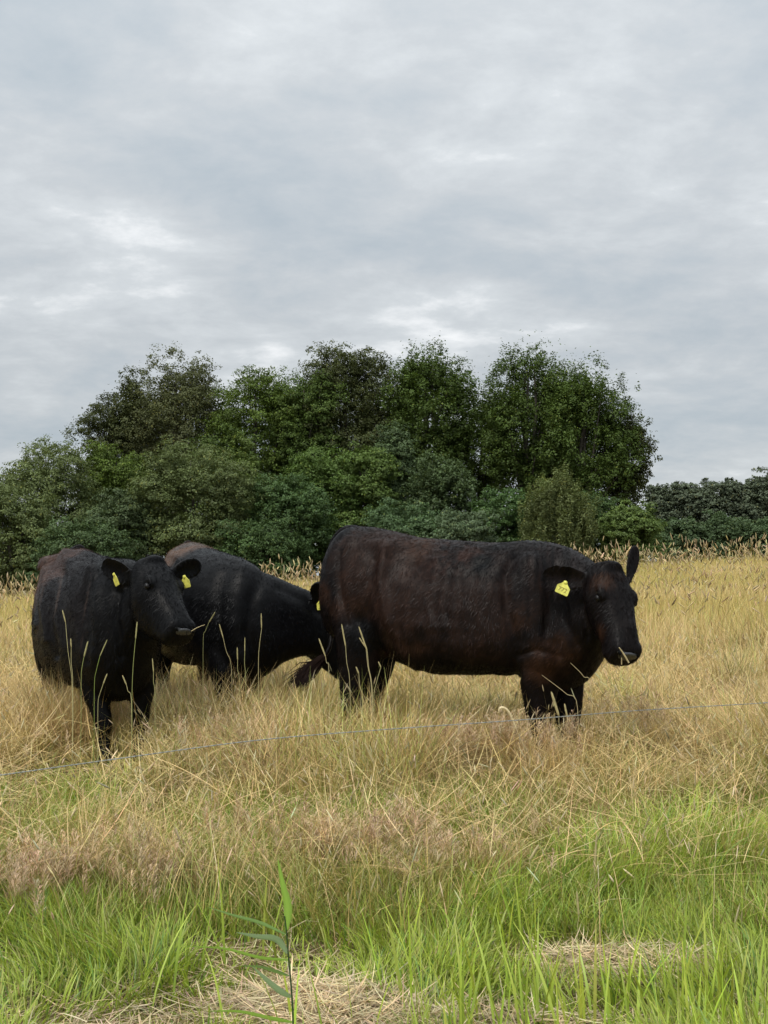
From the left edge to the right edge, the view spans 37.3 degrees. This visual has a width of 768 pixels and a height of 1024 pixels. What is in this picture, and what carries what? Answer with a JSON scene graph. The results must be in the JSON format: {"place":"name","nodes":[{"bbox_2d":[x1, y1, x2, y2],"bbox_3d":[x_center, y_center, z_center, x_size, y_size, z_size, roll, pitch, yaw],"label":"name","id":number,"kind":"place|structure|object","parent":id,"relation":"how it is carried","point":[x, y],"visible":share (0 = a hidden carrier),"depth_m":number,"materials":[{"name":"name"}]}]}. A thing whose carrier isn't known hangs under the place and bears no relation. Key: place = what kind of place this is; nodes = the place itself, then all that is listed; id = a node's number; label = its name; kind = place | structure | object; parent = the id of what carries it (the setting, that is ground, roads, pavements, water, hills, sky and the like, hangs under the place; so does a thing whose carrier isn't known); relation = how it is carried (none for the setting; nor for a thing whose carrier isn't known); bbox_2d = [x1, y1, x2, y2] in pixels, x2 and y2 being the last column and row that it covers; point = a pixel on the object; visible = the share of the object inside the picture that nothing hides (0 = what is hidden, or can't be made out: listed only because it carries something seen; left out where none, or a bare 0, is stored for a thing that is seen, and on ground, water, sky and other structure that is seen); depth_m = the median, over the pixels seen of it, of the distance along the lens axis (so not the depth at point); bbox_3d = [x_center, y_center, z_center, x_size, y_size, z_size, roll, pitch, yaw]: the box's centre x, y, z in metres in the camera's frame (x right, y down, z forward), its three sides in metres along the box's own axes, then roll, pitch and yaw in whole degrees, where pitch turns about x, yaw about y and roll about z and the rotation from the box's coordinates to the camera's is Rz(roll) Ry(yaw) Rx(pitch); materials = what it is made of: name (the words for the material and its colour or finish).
{"place":"outdoors","nodes":[
{"label":"outdoors","id":0,"kind":"place"},
{"bbox_2d":[0,554,767,666],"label":"field grass","id":1,"kind":"structure","parent":0,"point":[647,616],"depth_m":16.15,"materials":[{"name":"plant"}]},
{"bbox_2d":[0,578,767,1023],"bbox_3d":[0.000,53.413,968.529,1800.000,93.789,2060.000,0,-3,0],"label":"ground","id":2,"kind":"structure","parent":0,"point":[268,942],"depth_m":4.17,"materials":[{"name":"soil"}]},
{"bbox_2d":[0,481,60,595],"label":"bush","id":3,"kind":"object","parent":2,"relation":"on","point":[32,524],"visible":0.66,"depth_m":49.51,"materials":[{"name":"green plant"}]},
{"bbox_2d":[0,434,111,594],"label":"bush","id":4,"kind":"object","parent":2,"relation":"on","point":[32,472],"visible":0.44,"depth_m":52.34,"materials":[{"name":"green plant"}]},
{"bbox_2d":[62,610,72,775],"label":"timothy stalk","id":5,"kind":"object","parent":2,"relation":"on","point":[71,677],"visible":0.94,"depth_m":6.35,"materials":[{"name":"plant"}]},
{"bbox_2d":[70,639,72,780],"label":"timothy stalk","id":6,"kind":"object","parent":2,"relation":"on","point":[72,678],"visible":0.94,"depth_m":6.34,"materials":[{"name":"plant"}]},
{"bbox_2d":[79,642,87,781],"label":"timothy stalk","id":7,"kind":"object","parent":2,"relation":"on","point":[81,676],"visible":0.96,"depth_m":6.26,"materials":[{"name":"plant"}]},
{"bbox_2d":[20,516,147,587],"bbox_3d":[-12.910,2.242,49.012,5.766,4.152,4.395,0,-3,0],"label":"bush","id":8,"kind":"object","parent":2,"relation":"on","point":[92,539],"visible":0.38,"depth_m":48.18,"materials":[{"name":"green plant"}]},
{"bbox_2d":[92,640,106,779],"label":"timothy stalk","id":9,"kind":"object","parent":2,"relation":"on","point":[94,692],"visible":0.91,"depth_m":6.26,"materials":[{"name":"plant"}]},
{"bbox_2d":[96,674,106,782],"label":"timothy stalk","id":10,"kind":"object","parent":2,"relation":"on","point":[98,699],"visible":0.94,"depth_m":6.25,"materials":[{"name":"plant"}]},
{"bbox_2d":[59,390,148,503],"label":"broadleaf tree","id":11,"kind":"object","parent":2,"relation":"on","point":[108,426],"visible":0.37,"depth_m":61.77,"materials":[{"name":"green plant"}]},
{"bbox_2d":[75,440,153,543],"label":"broadleaf tree","id":12,"kind":"object","parent":2,"relation":"on","point":[122,469],"visible":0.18,"depth_m":55.35,"materials":[{"name":"green plant"}]},
{"bbox_2d":[31,544,201,764],"bbox_3d":[-1.831,0.868,7.327,0.752,1.383,2.595,2,-4,-29],"label":"cow","id":13,"kind":"object","parent":2,"relation":"on","point":[98,599],"visible":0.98,"depth_m":6.72},
{"bbox_2d":[74,486,166,560],"bbox_3d":[-11.900,1.619,50.920,4.003,5.506,4.255,3,-4,-41],"label":"bush","id":14,"kind":"object","parent":2,"relation":"on","point":[121,514],"visible":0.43,"depth_m":50.26,"materials":[{"name":"green plant"}]},
{"bbox_2d":[122,675,131,770],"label":"timothy stalk","id":15,"kind":"object","parent":2,"relation":"on","point":[131,708],"visible":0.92,"depth_m":6.25,"materials":[{"name":"plant"}]},
{"bbox_2d":[104,365,152,459],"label":"broadleaf tree","id":16,"kind":"object","parent":2,"relation":"on","point":[128,386],"visible":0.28,"depth_m":63.21,"materials":[{"name":"green plant"}]},
{"bbox_2d":[130,623,137,791],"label":"timothy stalk","id":17,"kind":"object","parent":2,"relation":"on","point":[132,678],"visible":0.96,"depth_m":6.16,"materials":[{"name":"plant"}]},
{"bbox_2d":[107,384,195,513],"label":"broadleaf tree","id":18,"kind":"object","parent":2,"relation":"on","point":[155,430],"visible":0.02,"depth_m":66.58,"materials":[{"name":"green plant"}]},
{"bbox_2d":[152,658,154,771],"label":"timothy stalk","id":19,"kind":"object","parent":2,"relation":"on","point":[153,682],"visible":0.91,"depth_m":6.36,"materials":[{"name":"plant"}]},
{"bbox_2d":[114,341,244,522],"bbox_3d":[-11.026,-2.165,62.245,7.048,14.142,6.511,-2,-4,27],"label":"broadleaf tree","id":20,"kind":"object","parent":2,"relation":"on","point":[189,401],"visible":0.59,"depth_m":61.37,"materials":[{"name":"green plant"}]},
{"bbox_2d":[122,435,275,558],"bbox_3d":[-8.539,0.398,51.913,7.264,7.787,6.485,0,-3,0],"label":"bush","id":21,"kind":"object","parent":2,"relation":"on","point":[220,493],"visible":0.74,"depth_m":50.69,"materials":[{"name":"green plant"}]},
{"bbox_2d":[206,752,209,814],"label":"timothy stalk","id":22,"kind":"object","parent":2,"relation":"on","point":[207,767],"visible":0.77,"depth_m":5.34,"materials":[{"name":"plant"}]},
{"bbox_2d":[201,612,214,749],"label":"timothy stalk","id":23,"kind":"object","parent":2,"relation":"on","point":[203,638],"visible":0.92,"depth_m":6.87,"materials":[{"name":"plant"}]},
{"bbox_2d":[167,423,269,532],"bbox_3d":[-8.197,-0.014,59.112,5.988,9.211,5.488,0,-3,0],"label":"broadleaf tree","id":24,"kind":"object","parent":2,"relation":"on","point":[211,441],"visible":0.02,"depth_m":58.70,"materials":[{"name":"green plant"}]},
{"bbox_2d":[219,624,231,675],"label":"timothy stalk","id":25,"kind":"object","parent":2,"relation":"on","point":[225,648],"visible":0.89,"depth_m":6.87,"materials":[{"name":"plant"}]},
{"bbox_2d":[237,648,239,722],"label":"timothy stalk","id":26,"kind":"object","parent":2,"relation":"on","point":[239,682],"visible":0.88,"depth_m":6.85,"materials":[{"name":"plant"}]},
{"bbox_2d":[186,860,293,1023],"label":"reed","id":27,"kind":"object","parent":2,"relation":"on","point":[279,940],"visible":0.99,"depth_m":3.24,"materials":[{"name":"green plant"}]},
{"bbox_2d":[244,638,245,681],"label":"timothy stalk","id":28,"kind":"object","parent":2,"relation":"on","point":[244,659],"visible":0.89,"depth_m":6.86,"materials":[{"name":"plant"}]},
{"bbox_2d":[222,434,269,523],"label":"broadleaf tree","id":29,"kind":"object","parent":2,"relation":"on","point":[254,464],"visible":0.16,"depth_m":55.92,"materials":[{"name":"green plant"}]},
{"bbox_2d":[156,540,339,710],"bbox_3d":[-1.200,0.880,8.316,2.074,1.401,1.016,-3,-4,43],"label":"cow","id":30,"kind":"object","parent":2,"relation":"on","point":[238,596],"visible":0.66,"depth_m":7.71},
{"bbox_2d":[189,364,314,516],"bbox_3d":[-6.845,-1.616,61.412,7.254,12.552,5.984,0,-3,0],"label":"broadleaf tree","id":31,"kind":"object","parent":2,"relation":"on","point":[253,387],"visible":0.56,"depth_m":60.40,"materials":[{"name":"green plant"}]},
{"bbox_2d":[213,510,306,582],"bbox_3d":[-5.581,1.959,49.996,4.277,4.103,4.323,0,-3,0],"label":"bush","id":32,"kind":"object","parent":2,"relation":"on","point":[272,539],"visible":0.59,"depth_m":49.06,"materials":[{"name":"green plant"}]},
{"bbox_2d":[258,614,261,729],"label":"timothy stalk","id":33,"kind":"object","parent":2,"relation":"on","point":[258,667],"visible":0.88,"depth_m":6.86,"materials":[{"name":"plant"}]},
{"bbox_2d":[241,472,340,581],"bbox_3d":[-4.265,1.093,52.095,4.642,5.956,4.235,0,-3,0],"label":"bush","id":34,"kind":"object","parent":2,"relation":"on","point":[301,502],"visible":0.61,"depth_m":51.46,"materials":[{"name":"green plant"}]},
{"bbox_2d":[259,369,349,505],"bbox_3d":[-4.251,-1.544,60.640,4.955,12.111,4.463,0,-3,0],"label":"broadleaf tree","id":35,"kind":"object","parent":2,"relation":"on","point":[301,393],"visible":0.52,"depth_m":60.03,"materials":[{"name":"green plant"}]},
{"bbox_2d":[251,365,359,515],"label":"broadleaf tree","id":36,"kind":"object","parent":2,"relation":"on","point":[281,370],"depth_m":66.51,"materials":[{"name":"green plant"}]},
{"bbox_2d":[279,445,367,577],"bbox_3d":[-3.044,0.427,55.041,4.617,7.396,4.056,0,-3,0],"label":"bush","id":37,"kind":"object","parent":2,"relation":"on","point":[323,472],"visible":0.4,"depth_m":54.32,"materials":[{"name":"green plant"}]},
{"bbox_2d":[319,639,329,749],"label":"timothy stalk","id":38,"kind":"object","parent":2,"relation":"on","point":[329,685],"visible":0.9,"depth_m":6.46,"materials":[{"name":"plant"}]},
{"bbox_2d":[341,624,350,746],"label":"timothy stalk","id":39,"kind":"object","parent":2,"relation":"on","point":[348,671],"visible":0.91,"depth_m":6.46,"materials":[{"name":"plant"}]},
{"bbox_2d":[290,340,411,487],"bbox_3d":[-1.941,-2.482,62.016,7.025,13.887,6.573,0,-3,0],"label":"broadleaf tree","id":40,"kind":"object","parent":2,"relation":"on","point":[367,425],"visible":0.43,"depth_m":61.24,"materials":[{"name":"green plant"}]},
{"bbox_2d":[353,740,354,808],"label":"timothy stalk","id":41,"kind":"object","parent":2,"relation":"on","point":[353,758],"visible":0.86,"depth_m":5.54,"materials":[{"name":"plant"}]},
{"bbox_2d":[356,667,362,755],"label":"timothy stalk","id":42,"kind":"object","parent":2,"relation":"on","point":[361,693],"visible":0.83,"depth_m":6.45,"materials":[{"name":"plant"}]},
{"bbox_2d":[359,627,372,706],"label":"timothy stalk","id":43,"kind":"object","parent":2,"relation":"on","point":[367,656],"visible":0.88,"depth_m":6.42,"materials":[{"name":"plant"}]},
{"bbox_2d":[359,638,372,728],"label":"timothy stalk","id":44,"kind":"object","parent":2,"relation":"on","point":[368,670],"visible":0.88,"depth_m":6.43,"materials":[{"name":"plant"}]},
{"bbox_2d":[326,440,406,527],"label":"broadleaf tree","id":45,"kind":"object","parent":2,"relation":"on","point":[374,491],"visible":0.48,"depth_m":54.56,"materials":[{"name":"green plant"}]},
{"bbox_2d":[365,744,375,785],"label":"timothy stalk","id":46,"kind":"object","parent":2,"relation":"on","point":[368,751],"visible":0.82,"depth_m":5.54,"materials":[{"name":"plant"}]},
{"bbox_2d":[0,876,766,1023],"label":"cut hay","id":47,"kind":"object","parent":2,"relation":"on","point":[341,1008],"visible":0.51,"depth_m":3.75,"materials":[{"name":"plant"}]},
{"bbox_2d":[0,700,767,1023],"bbox_3d":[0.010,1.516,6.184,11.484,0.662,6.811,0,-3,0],"label":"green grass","id":48,"kind":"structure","parent":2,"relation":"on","point":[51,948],"depth_m":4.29,"materials":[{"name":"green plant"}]},
{"bbox_2d":[0,596,767,951],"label":"dry grass","id":49,"kind":"structure","parent":2,"relation":"on","point":[604,754],"depth_m":6.03,"materials":[{"name":"plant"}]},
{"bbox_2d":[0,676,767,939],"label":"bent grass panicles","id":50,"kind":"object","parent":2,"relation":"on","point":[14,879],"visible":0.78,"depth_m":4.91,"materials":[{"name":"plant"}]},
{"bbox_2d":[0,533,767,974],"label":"seed heads","id":51,"kind":"object","parent":2,"relation":"on","point":[592,557],"visible":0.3,"depth_m":6.42,"materials":[{"name":"beige plant"}]},
{"bbox_2d":[337,369,430,498],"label":"broadleaf tree","id":52,"kind":"object","parent":2,"relation":"on","point":[376,409],"depth_m":66.59,"materials":[{"name":"green plant"}]},
{"bbox_2d":[365,421,420,517],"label":"broadleaf tree","id":53,"kind":"object","parent":2,"relation":"on","point":[400,448],"visible":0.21,"depth_m":56.81,"materials":[{"name":"green plant"}]},
{"bbox_2d":[357,497,442,537],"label":"bush","id":54,"kind":"object","parent":2,"relation":"on","point":[381,516],"visible":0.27,"depth_m":50.34,"materials":[{"name":"green plant"}]},
{"bbox_2d":[375,335,487,497],"bbox_3d":[2.606,-2.833,61.221,6.194,14.083,5.798,0,-3,0],"label":"poplar tree","id":55,"kind":"object","parent":2,"relation":"on","point":[438,394],"visible":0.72,"depth_m":60.45,"materials":[{"name":"green plant"}]},
{"bbox_2d":[398,445,485,527],"bbox_3d":[2.889,0.286,53.993,4.783,7.027,4.127,0,-3,0],"label":"bush","id":56,"kind":"object","parent":2,"relation":"on","point":[439,486],"visible":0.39,"depth_m":53.23,"materials":[{"name":"green plant"}]},
{"bbox_2d":[283,525,642,757],"bbox_3d":[0.527,0.786,6.909,2.330,1.478,0.804,-2,-4,30],"label":"cow","id":57,"kind":"object","parent":2,"relation":"on","point":[530,613],"visible":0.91,"depth_m":6.67},
{"bbox_2d":[419,507,507,542],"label":"bush","id":58,"kind":"object","parent":2,"relation":"on","point":[452,528],"visible":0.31,"depth_m":49.32,"materials":[{"name":"green plant"}]},
{"bbox_2d":[451,390,507,502],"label":"poplar tree","id":59,"kind":"object","parent":2,"relation":"on","point":[485,481],"visible":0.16,"depth_m":65.58,"materials":[{"name":"green plant"}]},
{"bbox_2d":[467,485,537,541],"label":"bush","id":60,"kind":"object","parent":2,"relation":"on","point":[509,510],"visible":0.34,"depth_m":51.51,"materials":[{"name":"green plant"}]},
{"bbox_2d":[498,706,529,759],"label":"foxtail stalk","id":61,"kind":"object","parent":2,"relation":"on","point":[505,709],"visible":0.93,"depth_m":6.00,"materials":[{"name":"plant"}]},
{"bbox_2d":[474,330,588,500],"bbox_3d":[7.693,-2.790,60.323,6.250,13.428,6.432,0,-3,0],"label":"poplar tree","id":62,"kind":"object","parent":2,"relation":"on","point":[508,417],"visible":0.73,"depth_m":59.36,"materials":[{"name":"green plant"}]},
{"bbox_2d":[529,845,538,899],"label":"timothy stalk","id":63,"kind":"object","parent":2,"relation":"on","point":[533,852],"visible":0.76,"depth_m":4.63,"materials":[{"name":"plant"}]},
{"bbox_2d":[551,692,561,751],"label":"timothy stalk","id":64,"kind":"object","parent":2,"relation":"on","point":[555,704],"visible":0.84,"depth_m":6.25,"materials":[{"name":"plant"}]},
{"bbox_2d":[516,461,602,556],"bbox_3d":[7.665,0.596,49.958,3.816,5.511,3.134,0,-3,0],"label":"willow bush","id":65,"kind":"object","parent":2,"relation":"on","point":[559,511],"visible":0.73,"depth_m":49.34,"materials":[{"name":"green plant"}]},
{"bbox_2d":[542,675,578,739],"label":"grass stem","id":66,"kind":"object","parent":2,"relation":"on","point":[576,702],"visible":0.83,"depth_m":6.30,"materials":[{"name":"beige plant"}]},
{"bbox_2d":[528,358,605,469],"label":"poplar tree","id":67,"kind":"object","parent":2,"relation":"on","point":[590,450],"visible":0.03,"depth_m":66.11,"materials":[{"name":"green plant"}]},
{"bbox_2d":[576,891,579,942],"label":"timothy stalk","id":68,"kind":"object","parent":2,"relation":"on","point":[578,912],"visible":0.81,"depth_m":4.32,"materials":[{"name":"plant"}]},
{"bbox_2d":[573,665,592,778],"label":"grass stem","id":69,"kind":"object","parent":2,"relation":"on","point":[591,705],"visible":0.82,"depth_m":6.30,"materials":[{"name":"beige plant"}]},
{"bbox_2d":[518,346,648,503],"bbox_3d":[10.352,-2.434,59.424,6.521,12.330,5.612,1,-3,-16],"label":"poplar tree","id":70,"kind":"object","parent":2,"relation":"on","point":[584,471],"visible":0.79,"depth_m":58.31,"materials":[{"name":"green plant"}]},
{"bbox_2d":[498,527,676,563],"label":"bush","id":71,"kind":"object","parent":2,"relation":"on","point":[648,545],"visible":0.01,"depth_m":69.62,"materials":[{"name":"green plant"}]},
{"bbox_2d":[594,834,596,881],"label":"timothy stalk","id":72,"kind":"object","parent":2,"relation":"on","point":[595,853],"visible":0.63,"depth_m":4.68,"materials":[{"name":"plant"}]},
{"bbox_2d":[579,490,619,562],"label":"bush","id":73,"kind":"object","parent":2,"relation":"on","point":[607,503],"visible":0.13,"depth_m":52.44,"materials":[{"name":"green plant"}]},
{"bbox_2d":[596,409,662,508],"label":"poplar tree","id":74,"kind":"object","parent":2,"relation":"on","point":[641,483],"visible":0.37,"depth_m":59.62,"materials":[{"name":"green plant"}]},
{"bbox_2d":[593,499,667,564],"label":"bush","id":75,"kind":"object","parent":2,"relation":"on","point":[632,524],"visible":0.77,"depth_m":50.39,"materials":[{"name":"green plant"}]},
{"bbox_2d":[636,830,644,865],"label":"timothy stalk","id":76,"kind":"object","parent":2,"relation":"on","point":[641,841],"visible":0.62,"depth_m":4.83,"materials":[{"name":"plant"}]},
{"bbox_2d":[643,483,681,549],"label":"distant tree","id":77,"kind":"object","parent":2,"relation":"on","point":[652,494],"visible":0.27,"depth_m":117.14,"materials":[{"name":"green plant"}]},
{"bbox_2d":[650,516,705,563],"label":"bush","id":78,"kind":"object","parent":2,"relation":"on","point":[675,528],"visible":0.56,"depth_m":106.97,"materials":[{"name":"green plant"}]},
{"bbox_2d":[658,480,707,546],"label":"distant tree","id":79,"kind":"object","parent":2,"relation":"on","point":[684,493],"visible":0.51,"depth_m":116.88,"materials":[{"name":"green plant"}]},
{"bbox_2d":[687,478,737,542],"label":"distant tree","id":80,"kind":"object","parent":2,"relation":"on","point":[714,502],"visible":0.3,"depth_m":117.05,"materials":[{"name":"green plant"}]},
{"bbox_2d":[682,509,753,561],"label":"bush","id":81,"kind":"object","parent":2,"relation":"on","point":[718,530],"visible":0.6,"depth_m":106.75,"materials":[{"name":"green plant"}]},
{"bbox_2d":[717,477,750,520],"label":"distant tree","id":82,"kind":"object","parent":2,"relation":"on","point":[733,489],"visible":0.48,"depth_m":117.34,"materials":[{"name":"green plant"}]},
{"bbox_2d":[725,516,767,556],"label":"bush","id":83,"kind":"object","parent":2,"relation":"on","point":[758,530],"visible":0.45,"depth_m":106.55,"materials":[{"name":"green plant"}]},
{"bbox_2d":[734,481,767,523],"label":"distant tree","id":84,"kind":"object","parent":2,"relation":"on","point":[747,492],"visible":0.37,"depth_m":117.19,"materials":[{"name":"green plant"}]},
{"bbox_2d":[739,466,767,549],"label":"distant tree","id":85,"kind":"object","parent":2,"relation":"on","point":[763,481],"visible":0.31,"depth_m":117.22,"materials":[{"name":"green plant"}]},
{"bbox_2d":[0,702,767,775],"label":"fence wire","id":86,"kind":"object","parent":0,"point":[362,731],"visible":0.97,"depth_m":5.63,"materials":[{"name":"grey metal"}]},
{"bbox_2d":[0,0,767,575],"label":"sky","id":87,"kind":"structure","parent":0,"point":[239,183],"materials":[{"name":"grey"}]}
]}

